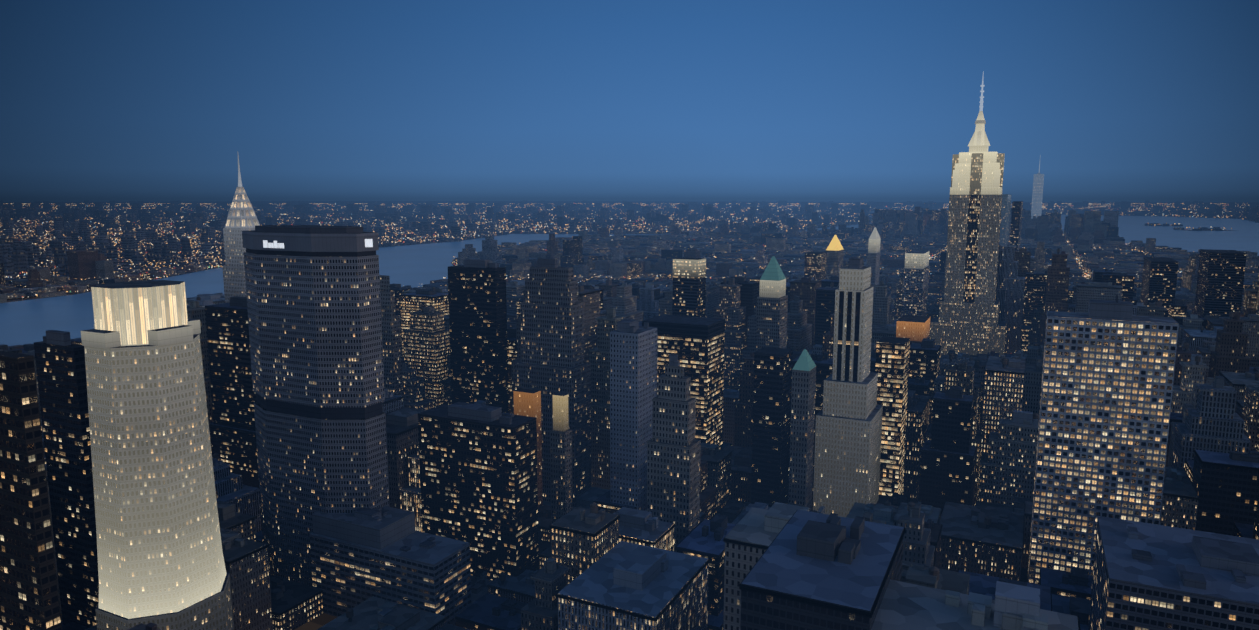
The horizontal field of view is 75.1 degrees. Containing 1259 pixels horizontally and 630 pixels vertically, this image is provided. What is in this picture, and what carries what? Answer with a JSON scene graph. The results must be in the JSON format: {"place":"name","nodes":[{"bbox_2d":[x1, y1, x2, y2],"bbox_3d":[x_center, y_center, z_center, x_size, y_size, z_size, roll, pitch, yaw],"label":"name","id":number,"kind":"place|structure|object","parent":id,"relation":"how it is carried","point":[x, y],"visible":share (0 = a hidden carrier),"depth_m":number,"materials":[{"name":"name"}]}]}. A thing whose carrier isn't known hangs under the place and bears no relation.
{"place":"outdoors","nodes":[
{"label":"outdoors","id":0,"kind":"place"},
{"bbox_2d":[0,211,1258,345],"bbox_3d":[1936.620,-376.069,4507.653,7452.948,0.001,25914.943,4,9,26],"label":"river","id":1,"kind":"structure","parent":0,"point":[32,321],"depth_m":3396.09,"materials":[{"name":"blue liquid"}]},
{"bbox_2d":[0,0,1258,201],"label":"sky","id":2,"kind":"structure","parent":0,"point":[101,100],"materials":[{"name":"blue"}]},
{"bbox_2d":[1,201,1258,301],"bbox_3d":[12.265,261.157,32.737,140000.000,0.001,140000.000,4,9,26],"label":"ground","id":3,"kind":"structure","parent":0,"point":[485,202],"depth_m":54822.01,"materials":[{"name":"grey"}]},
{"bbox_2d":[81,280,233,629],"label":"skyscraper","id":4,"kind":"structure","parent":3,"relation":"on","point":[161,564],"depth_m":389.84,"materials":[{"name":"beige stone"}]},
{"bbox_2d":[222,155,259,302],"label":"skyscraper","id":5,"kind":"structure","parent":3,"relation":"on","point":[242,216],"depth_m":794.32,"materials":[{"name":"grey metal"}]},
{"bbox_2d":[242,225,388,585],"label":"office tower","id":6,"kind":"structure","parent":3,"relation":"on","point":[314,317],"depth_m":516.19,"materials":[{"name":"grey concrete"}]},
{"bbox_2d":[7,273,1090,629],"bbox_3d":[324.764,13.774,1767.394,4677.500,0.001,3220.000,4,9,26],"label":"lit roads","id":7,"kind":"structure","parent":3,"relation":"on","point":[323,619],"depth_m":513.93,"materials":[{"name":"grey asphalt"}]},
{"bbox_2d":[0,203,1253,296],"bbox_3d":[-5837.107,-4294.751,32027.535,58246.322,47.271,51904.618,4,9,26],"label":"city lights","id":8,"kind":"object","parent":3,"relation":"on","point":[1069,204],"visible":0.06,"depth_m":8301.41},
{"bbox_2d":[0,207,1258,629],"bbox_3d":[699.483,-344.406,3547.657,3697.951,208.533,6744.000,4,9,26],"label":"city buildings","id":9,"kind":"structure","parent":3,"relation":"on","point":[820,555],"depth_m":615.55,"materials":[{"name":"grey concrete"}]},
{"bbox_2d":[10,246,1258,629],"bbox_3d":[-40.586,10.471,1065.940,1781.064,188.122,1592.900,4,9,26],"label":"parapet cornices","id":10,"kind":"object","parent":9,"relation":"on","point":[792,598],"visible":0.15,"depth_m":524.70,"materials":[{"name":"grey concrete"}]},
{"bbox_2d":[0,194,1258,629],"bbox_3d":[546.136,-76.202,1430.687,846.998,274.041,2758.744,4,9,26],"label":"skyscrapers","id":11,"kind":"structure","parent":3,"relation":"on","point":[494,474],"depth_m":528.28,"materials":[{"name":"grey concrete"}]},
{"bbox_2d":[0,200,1258,278],"bbox_3d":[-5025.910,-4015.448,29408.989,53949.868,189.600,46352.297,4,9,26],"label":"buildings","id":12,"kind":"structure","parent":3,"relation":"on","point":[17,254],"depth_m":8895.23,"materials":[{"name":"grey concrete"}]},
{"bbox_2d":[930,71,1006,356],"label":"skyscraper","id":13,"kind":"structure","parent":3,"relation":"on","point":[966,321],"depth_m":1167.07,"materials":[{"name":"grey stone"}]},
{"bbox_2d":[1031,163,1043,218],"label":"skyscraper","id":14,"kind":"structure","parent":3,"relation":"on","point":[1037,194],"depth_m":5216.40,"materials":[{"name":"glass"}]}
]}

